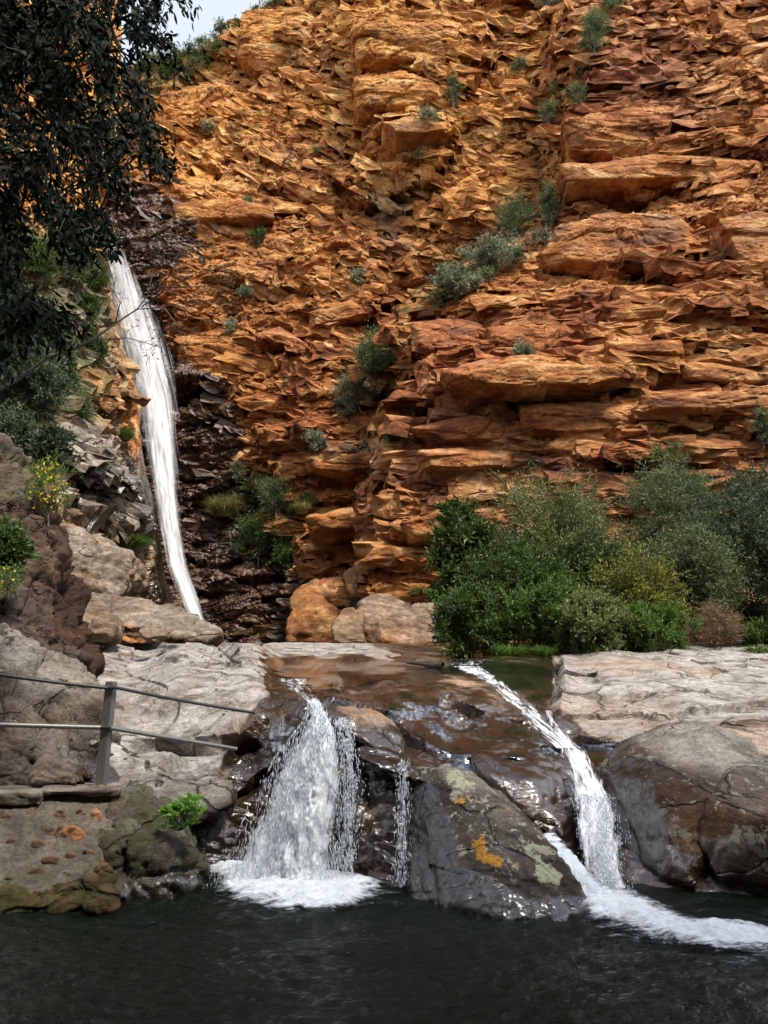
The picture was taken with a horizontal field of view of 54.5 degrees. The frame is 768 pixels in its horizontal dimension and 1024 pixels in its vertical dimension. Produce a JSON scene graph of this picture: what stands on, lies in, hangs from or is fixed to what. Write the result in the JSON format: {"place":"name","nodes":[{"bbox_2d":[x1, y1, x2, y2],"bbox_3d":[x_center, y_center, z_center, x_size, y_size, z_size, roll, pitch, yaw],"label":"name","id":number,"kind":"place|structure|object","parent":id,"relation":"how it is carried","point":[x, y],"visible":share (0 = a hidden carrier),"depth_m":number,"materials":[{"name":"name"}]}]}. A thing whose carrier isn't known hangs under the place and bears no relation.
{"place":"outdoors","nodes":[
{"label":"outdoors","id":0,"kind":"place"},
{"bbox_2d":[0,0,177,643],"bbox_3d":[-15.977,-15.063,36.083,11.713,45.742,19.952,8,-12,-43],"label":"gorge side","id":1,"kind":"object","parent":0,"point":[102,493],"visible":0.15,"depth_m":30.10,"materials":[{"name":"stone"}]},
{"bbox_2d":[0,334,81,426],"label":"shrub","id":2,"kind":"object","parent":1,"relation":"on","point":[41,387],"visible":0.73,"depth_m":13.77,"materials":[{"name":"green plant"}]},
{"bbox_2d":[19,225,67,295],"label":"bush","id":3,"kind":"object","parent":1,"relation":"on","point":[40,268],"visible":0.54,"depth_m":30.43,"materials":[{"name":"green plant"}]},
{"bbox_2d":[37,333,89,399],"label":"shrub","id":4,"kind":"object","parent":1,"relation":"on","point":[71,367],"visible":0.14,"depth_m":15.54,"materials":[{"name":"green plant"}]},
{"bbox_2d":[59,523,148,597],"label":"boulder","id":5,"kind":"object","parent":1,"relation":"on","point":[102,565],"visible":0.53,"depth_m":24.36,"materials":[{"name":"beige stone"}]},
{"bbox_2d":[0,0,201,387],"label":"overhanging tree","id":6,"kind":"object","parent":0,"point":[40,26],"visible":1,"depth_m":4.82,"materials":[{"name":"green plant"}]},
{"bbox_2d":[0,220,236,390],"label":"bare branch","id":7,"kind":"object","parent":6,"relation":"attached to","point":[29,370],"visible":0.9,"depth_m":6.79,"materials":[{"name":"brown plant"}]},
{"bbox_2d":[109,237,201,619],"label":"waterfall","id":8,"kind":"structure","parent":0,"point":[159,434],"depth_m":38.01,"materials":[{"name":"liquid"}]},
{"bbox_2d":[121,0,271,65],"label":"sky","id":9,"kind":"structure","parent":0,"point":[228,9],"materials":[{"name":"white"}]},
{"bbox_2d":[173,329,249,368],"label":"rock","id":10,"kind":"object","parent":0,"point":[202,354],"depth_m":43.54,"materials":[{"name":"orange stone"}]},
{"bbox_2d":[175,198,274,229],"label":"rock","id":11,"kind":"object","parent":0,"point":[234,212],"depth_m":46.10,"materials":[{"name":"orange stone"}]},
{"bbox_2d":[236,2,309,78],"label":"cliff","id":12,"kind":"structure","parent":0,"point":[261,47],"depth_m":54.48,"materials":[{"name":"orange stone"}]},
{"bbox_2d":[255,327,303,355],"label":"cliff","id":13,"kind":"structure","parent":0,"point":[282,333],"depth_m":42.42,"materials":[{"name":"orange stone"}]},
{"bbox_2d":[308,297,365,330],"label":"cliff","id":14,"kind":"structure","parent":0,"point":[350,312],"depth_m":42.53,"materials":[{"name":"orange stone"}]},
{"bbox_2d":[303,450,372,480],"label":"cliff","id":15,"kind":"structure","parent":0,"point":[345,467],"depth_m":36.90,"materials":[{"name":"orange stone"}]},
{"bbox_2d":[305,507,376,545],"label":"cliff","id":16,"kind":"structure","parent":0,"point":[333,528],"depth_m":33.29,"materials":[{"name":"orange stone"}]},
{"bbox_2d":[0,855,767,1023],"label":"pool water","id":17,"kind":"structure","parent":0,"point":[384,952],"depth_m":4.51,"materials":[{"name":"black liquid"}]},
{"bbox_2d":[0,859,121,915],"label":"rock","id":18,"kind":"object","parent":17,"relation":"in","point":[102,897],"visible":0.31,"depth_m":5.39,"materials":[{"name":"stone"}]},
{"bbox_2d":[0,782,126,892],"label":"retaining wall","id":19,"kind":"structure","parent":17,"relation":"in","point":[49,835],"depth_m":5.81,"materials":[{"name":"stone"}]},
{"bbox_2d":[28,754,79,786],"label":"rock","id":20,"kind":"object","parent":19,"relation":"on","point":[47,769],"visible":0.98,"depth_m":6.40,"materials":[{"name":"brown stone"}]},
{"bbox_2d":[0,673,254,785],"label":"railing","id":21,"kind":"object","parent":19,"relation":"on","point":[106,728],"visible":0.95,"depth_m":6.33,"materials":[{"name":"paint"}]},
{"bbox_2d":[206,698,353,887],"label":"fall droplets","id":22,"kind":"object","parent":17,"relation":"on","point":[323,715],"visible":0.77,"depth_m":6.15,"materials":[{"name":"white liquid"}]},
{"bbox_2d":[208,858,378,906],"bbox_3d":[-0.705,2.884,5.809,2.248,0.080,2.145,0,-9,0],"label":"foam","id":23,"kind":"object","parent":17,"relation":"on","point":[315,892],"visible":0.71,"depth_m":5.68,"materials":[{"name":"liquid"}]},
{"bbox_2d":[246,702,339,879],"bbox_3d":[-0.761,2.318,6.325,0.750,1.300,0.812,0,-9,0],"label":"waterfall","id":24,"kind":"object","parent":23,"relation":"on","point":[302,844],"visible":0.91,"depth_m":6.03,"materials":[{"name":"liquid"}]},
{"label":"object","id":25,"kind":"structure","parent":23,"relation":"on","visible":0},
{"bbox_2d":[332,717,368,869],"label":"fall droplets","id":26,"kind":"object","parent":25,"relation":"attached to","point":[349,749],"visible":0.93,"depth_m":6.29,"materials":[{"name":"white liquid"}]},
{"bbox_2d":[405,765,590,921],"bbox_3d":[0.885,2.869,6.240,1.424,1.341,2.098,0,-9,0],"label":"boulder","id":27,"kind":"object","parent":17,"relation":"in","point":[481,849],"visible":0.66,"depth_m":5.71,"materials":[{"name":"grey stone"}]},
{"bbox_2d":[543,833,607,910],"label":"cascade","id":28,"kind":"object","parent":17,"relation":"on","point":[583,876],"visible":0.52,"depth_m":5.67,"materials":[{"name":"liquid"}]},
{"bbox_2d":[569,749,624,887],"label":"cascade","id":29,"kind":"object","parent":17,"relation":"in","point":[580,764],"visible":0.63,"depth_m":6.51,"materials":[{"name":"liquid"}]},
{"bbox_2d":[572,791,636,894],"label":"cascade droplets","id":30,"kind":"object","parent":29,"relation":"attached to","point":[608,876],"visible":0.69,"depth_m":6.15,"materials":[{"name":"white liquid"}]},
{"bbox_2d":[582,884,767,947],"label":"foam","id":31,"kind":"object","parent":17,"relation":"on","point":[619,904],"visible":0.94,"depth_m":5.01,"materials":[{"name":"liquid"}]},
{"bbox_2d":[351,69,444,137],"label":"cliff","id":32,"kind":"structure","parent":0,"point":[374,94],"depth_m":46.16,"materials":[{"name":"orange stone"}]},
{"bbox_2d":[349,9,460,75],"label":"cliff","id":33,"kind":"structure","parent":0,"point":[388,39],"depth_m":47.50,"materials":[{"name":"orange stone"}]},
{"bbox_2d":[380,116,451,153],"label":"cliff","id":34,"kind":"structure","parent":0,"point":[404,134],"depth_m":44.68,"materials":[{"name":"orange stone"}]},
{"bbox_2d":[78,642,767,864],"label":"rock shelf","id":35,"kind":"object","parent":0,"point":[609,700],"visible":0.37,"depth_m":9.15,"materials":[{"name":"beige stone"}]},
{"bbox_2d":[0,668,91,785],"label":"boulder","id":36,"kind":"object","parent":35,"relation":"on","point":[22,750],"visible":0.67,"depth_m":7.00,"materials":[{"name":"stone"}]},
{"bbox_2d":[0,433,105,678],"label":"boulder","id":37,"kind":"object","parent":35,"relation":"on","point":[47,608],"visible":0.64,"depth_m":10.35,"materials":[{"name":"brown stone"}]},
{"bbox_2d":[0,559,28,598],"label":"flowering shrub","id":38,"kind":"object","parent":37,"relation":"on","point":[8,581],"visible":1,"depth_m":8.25,"materials":[{"name":"green plant"}]},
{"bbox_2d":[0,396,41,458],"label":"shrub","id":39,"kind":"object","parent":37,"relation":"on","point":[13,428],"visible":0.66,"depth_m":12.70,"materials":[{"name":"green plant"}]},
{"bbox_2d":[0,510,44,585],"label":"shrub","id":40,"kind":"object","parent":37,"relation":"on","point":[16,548],"visible":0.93,"depth_m":8.94,"materials":[{"name":"green plant"}]},
{"bbox_2d":[14,449,83,526],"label":"flowering shrub","id":41,"kind":"object","parent":37,"relation":"on","point":[46,499],"visible":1,"depth_m":10.51,"materials":[{"name":"yellow plant"}]},
{"bbox_2d":[24,420,80,473],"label":"shrub","id":42,"kind":"object","parent":37,"relation":"on","point":[44,440],"visible":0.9,"depth_m":12.17,"materials":[{"name":"green plant"}]},
{"bbox_2d":[0,622,138,773],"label":"boulder","id":43,"kind":"object","parent":35,"relation":"on","point":[21,654],"visible":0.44,"depth_m":8.28,"materials":[{"name":"grey stone"}]},
{"bbox_2d":[83,595,124,645],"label":"boulder","id":44,"kind":"object","parent":35,"relation":"on","point":[106,626],"visible":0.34,"depth_m":14.70,"materials":[{"name":"beige stone"}]},
{"bbox_2d":[98,779,209,900],"bbox_3d":[-1.883,2.831,6.176,0.983,1.082,1.321,0,-9,0],"label":"boulder","id":45,"kind":"object","parent":35,"relation":"on","point":[145,856],"visible":0.64,"depth_m":5.76,"materials":[{"name":"green stone"}]},
{"bbox_2d":[157,792,207,830],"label":"leafy plant","id":46,"kind":"object","parent":45,"relation":"on","point":[174,808],"visible":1,"depth_m":5.79,"materials":[{"name":"green plant"}]},
{"bbox_2d":[91,592,223,645],"bbox_3d":[-6.076,2.622,18.598,4.551,1.496,3.743,0,-9,0],"label":"boulder","id":47,"kind":"object","parent":35,"relation":"on","point":[179,623],"visible":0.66,"depth_m":17.66,"materials":[{"name":"beige stone"}]},
{"bbox_2d":[184,808,242,862],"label":"boulder","id":48,"kind":"object","parent":35,"relation":"on","point":[216,835],"visible":0.21,"depth_m":6.61,"materials":[{"name":"brown stone"}]},
{"bbox_2d":[133,769,236,820],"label":"rock","id":49,"kind":"object","parent":48,"relation":"on","point":[219,795],"visible":0.65,"depth_m":6.64,"materials":[{"name":"beige stone"}]},
{"bbox_2d":[259,652,414,691],"bbox_3d":[-0.759,2.589,12.692,3.021,0.416,10.007,0,-9,0],"label":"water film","id":50,"kind":"object","parent":35,"relation":"on","point":[348,670],"visible":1,"depth_m":11.76,"materials":[{"name":"brown liquid"}]},
{"bbox_2d":[327,696,405,754],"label":"boulder","id":51,"kind":"object","parent":35,"relation":"on","point":[373,728],"visible":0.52,"depth_m":7.09,"materials":[{"name":"stone"}]},
{"bbox_2d":[337,759,415,886],"bbox_3d":[-0.004,2.820,6.715,0.914,1.235,1.885,0,-9,0],"label":"boulder","id":52,"kind":"object","parent":35,"relation":"on","point":[376,840],"visible":0.34,"depth_m":6.42,"materials":[{"name":"stone"}]},
{"bbox_2d":[354,744,439,782],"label":"boulder","id":53,"kind":"object","parent":35,"relation":"on","point":[384,758],"visible":0.7,"depth_m":6.72,"materials":[{"name":"stone"}]},
{"bbox_2d":[390,759,412,888],"bbox_3d":[0.142,2.518,6.067,0.186,0.944,0.414,0,-9,0],"label":"trickle","id":54,"kind":"object","parent":35,"relation":"on","point":[400,833],"visible":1,"depth_m":6.08,"materials":[{"name":"white liquid"}]},
{"bbox_2d":[374,688,479,759],"bbox_3d":[0.669,2.458,8.540,1.604,0.777,3.537,0,-9,0],"label":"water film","id":55,"kind":"object","parent":35,"relation":"on","point":[413,697],"visible":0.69,"depth_m":8.58,"materials":[{"name":"liquid"}]},
{"bbox_2d":[424,578,516,658],"bbox_3d":[1.839,2.345,15.876,1.932,1.936,1.840,0,-9,0],"label":"shrub","id":56,"kind":"object","parent":35,"relation":"on","point":[463,619],"visible":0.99,"depth_m":15.60,"materials":[{"name":"green plant"}]},
{"bbox_2d":[416,657,561,701],"bbox_3d":[1.874,2.738,12.555,3.446,0.579,8.269,0,-9,0],"label":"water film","id":57,"kind":"object","parent":35,"relation":"on","point":[496,670],"visible":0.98,"depth_m":11.74,"materials":[{"name":"liquid"}]},
{"bbox_2d":[471,736,580,859],"bbox_3d":[1.364,2.786,7.408,1.015,0.962,2.026,0,-9,0],"label":"boulder","id":58,"kind":"object","parent":35,"relation":"on","point":[535,792],"visible":0.84,"depth_m":6.96,"materials":[{"name":"brown stone"}]},
{"bbox_2d":[597,721,762,888],"bbox_3d":[2.886,2.775,7.176,1.611,1.365,2.915,-2,-9,12],"label":"boulder","id":59,"kind":"object","parent":35,"relation":"on","point":[658,782],"visible":0.59,"depth_m":6.50,"materials":[{"name":"stone"}]},
{"bbox_2d":[612,843,754,895],"bbox_3d":[2.867,3.046,6.011,2.403,0.526,1.102,-4,-10,24],"label":"boulder","id":60,"kind":"object","parent":35,"relation":"on","point":[712,882],"visible":0.09,"depth_m":5.96,"materials":[{"name":"grey stone"}]},
{"bbox_2d":[698,754,767,896],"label":"boulder","id":61,"kind":"object","parent":35,"relation":"on","point":[733,840],"visible":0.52,"depth_m":5.81,"materials":[{"name":"stone"}]},
{"bbox_2d":[400,509,446,547],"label":"cliff","id":62,"kind":"structure","parent":0,"point":[417,529],"depth_m":28.64,"materials":[{"name":"orange stone"}]},
{"bbox_2d":[103,0,767,643],"bbox_3d":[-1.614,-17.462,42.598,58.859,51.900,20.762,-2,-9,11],"label":"cliff","id":63,"kind":"structure","parent":0,"point":[376,544],"depth_m":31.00,"materials":[{"name":"orange stone"}]},
{"bbox_2d":[226,504,294,566],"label":"bush","id":64,"kind":"object","parent":63,"relation":"on","point":[246,527],"visible":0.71,"depth_m":38.26,"materials":[{"name":"green plant"}]},
{"bbox_2d":[339,315,397,390],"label":"bush","id":65,"kind":"object","parent":63,"relation":"on","point":[364,348],"visible":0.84,"depth_m":37.73,"materials":[{"name":"green plant"}]},
{"bbox_2d":[455,228,531,277],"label":"bush","id":66,"kind":"object","parent":63,"relation":"on","point":[497,250],"visible":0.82,"depth_m":36.47,"materials":[{"name":"green plant"}]},
{"bbox_2d":[633,437,690,482],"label":"shrub","id":67,"kind":"object","parent":63,"relation":"on","point":[658,454],"visible":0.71,"depth_m":28.53,"materials":[{"name":"green plant"}]},
{"bbox_2d":[106,0,767,544],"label":"cliff","id":68,"kind":"structure","parent":0,"point":[562,58],"depth_m":44.28,"materials":[{"name":"orange stone"}]},
{"bbox_2d":[328,373,383,410],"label":"bush","id":69,"kind":"object","parent":68,"relation":"on","point":[360,388],"visible":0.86,"depth_m":39.06,"materials":[{"name":"green plant"}]},
{"bbox_2d":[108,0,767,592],"bbox_3d":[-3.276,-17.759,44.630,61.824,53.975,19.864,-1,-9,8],"label":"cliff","id":70,"kind":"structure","parent":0,"point":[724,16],"depth_m":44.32,"materials":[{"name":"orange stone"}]},
{"bbox_2d":[468,181,541,240],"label":"bush","id":71,"kind":"object","parent":70,"relation":"on","point":[520,212],"visible":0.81,"depth_m":42.74,"materials":[{"name":"green plant"}]},
{"bbox_2d":[533,171,565,231],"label":"bush","id":72,"kind":"object","parent":70,"relation":"on","point":[548,198],"visible":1,"depth_m":39.66,"materials":[{"name":"green plant"}]},
{"bbox_2d":[573,4,616,53],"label":"bush","id":73,"kind":"object","parent":70,"relation":"on","point":[591,22],"visible":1,"depth_m":42.31,"materials":[{"name":"green plant"}]},
{"bbox_2d":[410,315,482,363],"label":"cliff","id":74,"kind":"structure","parent":0,"point":[428,337],"depth_m":33.56,"materials":[{"name":"orange stone"}]},
{"bbox_2d":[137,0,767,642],"bbox_3d":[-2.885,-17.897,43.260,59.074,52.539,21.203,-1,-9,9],"label":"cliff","id":75,"kind":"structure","parent":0,"point":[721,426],"depth_m":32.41,"materials":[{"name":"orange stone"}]},
{"bbox_2d":[198,492,248,517],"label":"grass tuft","id":76,"kind":"object","parent":75,"relation":"on","point":[223,507],"visible":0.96,"depth_m":39.61,"materials":[{"name":"plant"}]},
{"bbox_2d":[245,472,297,514],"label":"bush","id":77,"kind":"object","parent":75,"relation":"on","point":[276,486],"visible":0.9,"depth_m":38.23,"materials":[{"name":"green plant"}]},
{"bbox_2d":[426,258,485,300],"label":"bush","id":78,"kind":"object","parent":75,"relation":"on","point":[447,275],"visible":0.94,"depth_m":34.76,"materials":[{"name":"green plant"}]},
{"bbox_2d":[410,416,504,448],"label":"cliff","id":79,"kind":"structure","parent":0,"point":[460,430],"depth_m":30.04,"materials":[{"name":"orange stone"}]},
{"bbox_2d":[416,447,512,473],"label":"cliff","id":80,"kind":"structure","parent":0,"point":[456,460],"depth_m":29.45,"materials":[{"name":"orange stone"}]},
{"bbox_2d":[441,174,487,226],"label":"cliff","id":81,"kind":"structure","parent":0,"point":[470,185],"depth_m":44.06,"materials":[{"name":"orange stone"}]},
{"bbox_2d":[484,324,551,349],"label":"rock","id":82,"kind":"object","parent":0,"point":[510,335],"depth_m":32.52,"materials":[{"name":"orange stone"}]},
{"bbox_2d":[440,354,639,406],"bbox_3d":[6.603,-5.218,31.017,8.672,1.956,4.334,0,-9,0],"label":"rock","id":83,"kind":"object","parent":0,"point":[532,378],"depth_m":29.33,"materials":[{"name":"orange stone"}]},
{"bbox_2d":[545,430,605,453],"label":"rock","id":84,"kind":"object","parent":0,"point":[564,444],"depth_m":29.66,"materials":[{"name":"orange stone"}]},
{"bbox_2d":[519,402,632,437],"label":"rock","id":85,"kind":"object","parent":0,"point":[552,420],"depth_m":29.56,"materials":[{"name":"orange stone"}]},
{"bbox_2d":[538,212,704,279],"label":"cliff","id":86,"kind":"structure","parent":0,"point":[581,248],"depth_m":35.46,"materials":[{"name":"orange stone"}]},
{"bbox_2d":[604,339,683,358],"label":"rock","id":87,"kind":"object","parent":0,"point":[667,348],"depth_m":30.10,"materials":[{"name":"orange stone"}]},
{"bbox_2d":[559,98,760,163],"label":"cliff","id":88,"kind":"structure","parent":0,"point":[606,134],"depth_m":40.24,"materials":[{"name":"orange stone"}]},
{"bbox_2d":[554,154,767,206],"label":"cliff","id":89,"kind":"structure","parent":0,"point":[576,182],"depth_m":38.53,"materials":[{"name":"orange stone"}]},
{"bbox_2d":[640,390,767,416],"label":"rock","id":90,"kind":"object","parent":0,"point":[693,403],"depth_m":29.39,"materials":[{"name":"orange stone"}]},
{"bbox_2d":[680,362,767,386],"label":"rock","id":91,"kind":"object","parent":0,"point":[720,375],"depth_m":30.21,"materials":[{"name":"orange stone"}]},
{"bbox_2d":[713,207,767,260],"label":"cliff","id":92,"kind":"structure","parent":0,"point":[741,236],"depth_m":33.88,"materials":[{"name":"orange stone"}]},
{"bbox_3d":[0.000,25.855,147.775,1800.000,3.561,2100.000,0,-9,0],"label":"ground","id":93,"kind":"structure","parent":0,"visible":0},
{"bbox_2d":[286,577,347,642],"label":"boulder","id":94,"kind":"object","parent":93,"relation":"on","point":[313,616],"visible":0.58,"depth_m":31.33,"materials":[{"name":"orange stone"}]},
{"bbox_2d":[331,607,366,642],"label":"rock","id":95,"kind":"object","parent":93,"relation":"on","point":[348,625],"visible":0.88,"depth_m":26.15,"materials":[{"name":"beige stone"}]},
{"bbox_2d":[356,593,448,643],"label":"boulder","id":96,"kind":"object","parent":93,"relation":"on","point":[389,618],"visible":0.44,"depth_m":27.38,"materials":[{"name":"beige stone"}]},
{"bbox_2d":[421,494,508,653],"bbox_3d":[1.895,1.694,17.375,2.158,4.436,1.813,0,-9,0],"label":"tree","id":97,"kind":"object","parent":93,"relation":"on","point":[474,529],"visible":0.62,"depth_m":17.36,"materials":[{"name":"green plant"}]},
{"bbox_2d":[435,520,588,645],"bbox_3d":[3.016,1.748,16.933,3.236,3.254,2.947,-3,-10,20],"label":"shrub","id":98,"kind":"object","parent":93,"relation":"on","point":[510,571],"visible":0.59,"depth_m":16.63,"materials":[{"name":"green plant"}]},
{"bbox_2d":[496,565,603,653],"bbox_3d":[3.508,2.182,15.652,2.430,2.173,1.973,0,-9,0],"label":"shrub","id":99,"kind":"object","parent":93,"relation":"on","point":[536,604],"visible":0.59,"depth_m":15.43,"materials":[{"name":"green plant"}]},
{"bbox_2d":[479,463,634,642],"bbox_3d":[4.154,1.414,19.088,4.619,5.649,4.019,0,-9,0],"label":"tree","id":100,"kind":"object","parent":93,"relation":"on","point":[547,526],"visible":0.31,"depth_m":18.76,"materials":[{"name":"green plant"}]},
{"bbox_2d":[542,582,644,653],"bbox_3d":[4.205,2.242,15.010,2.021,1.734,1.564,0,-9,0],"label":"shrub","id":101,"kind":"object","parent":93,"relation":"on","point":[599,607],"visible":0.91,"depth_m":14.79,"materials":[{"name":"green plant"}]},
{"bbox_2d":[551,528,652,640],"bbox_3d":[4.979,1.790,17.869,2.628,2.906,2.476,3,-9,-17],"label":"shrub","id":102,"kind":"object","parent":93,"relation":"on","point":[596,550],"visible":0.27,"depth_m":17.57,"materials":[{"name":"green plant"}]},
{"bbox_2d":[584,526,698,645],"bbox_3d":[5.457,1.877,16.012,2.580,3.053,2.040,2,-9,-14],"label":"shrub","id":103,"kind":"object","parent":93,"relation":"on","point":[649,592],"visible":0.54,"depth_m":15.79,"materials":[{"name":"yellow plant"}]},
{"bbox_2d":[595,593,704,652],"bbox_3d":[5.285,2.371,15.157,2.284,1.425,2.012,0,-9,0],"label":"shrub","id":104,"kind":"object","parent":93,"relation":"on","point":[667,619],"visible":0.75,"depth_m":14.85,"materials":[{"name":"green plant"}]},
{"bbox_2d":[598,451,745,619],"bbox_3d":[8.409,1.075,21.011,5.195,5.932,3.798,-4,-10,21],"label":"tree","id":105,"kind":"object","parent":93,"relation":"on","point":[647,500],"visible":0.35,"depth_m":20.91,"materials":[{"name":"green plant"}]},
{"bbox_2d":[612,511,763,642],"bbox_3d":[6.934,1.538,16.940,2.788,3.212,3.026,-7,-11,37],"label":"shrub","id":106,"kind":"object","parent":93,"relation":"on","point":[710,563],"visible":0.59,"depth_m":16.60,"materials":[{"name":"green plant"}]},
{"bbox_2d":[653,456,767,640],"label":"tree","id":107,"kind":"object","parent":93,"relation":"on","point":[754,537],"visible":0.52,"depth_m":18.18,"materials":[{"name":"green plant"}]},
{"bbox_2d":[675,597,750,648],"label":"shrub","id":108,"kind":"object","parent":93,"relation":"on","point":[714,629],"visible":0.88,"depth_m":15.23,"materials":[{"name":"brown plant"}]},
{"bbox_2d":[723,615,767,646],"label":"shrub","id":109,"kind":"object","parent":93,"relation":"on","point":[756,635],"visible":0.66,"depth_m":15.20,"materials":[{"name":"green plant"}]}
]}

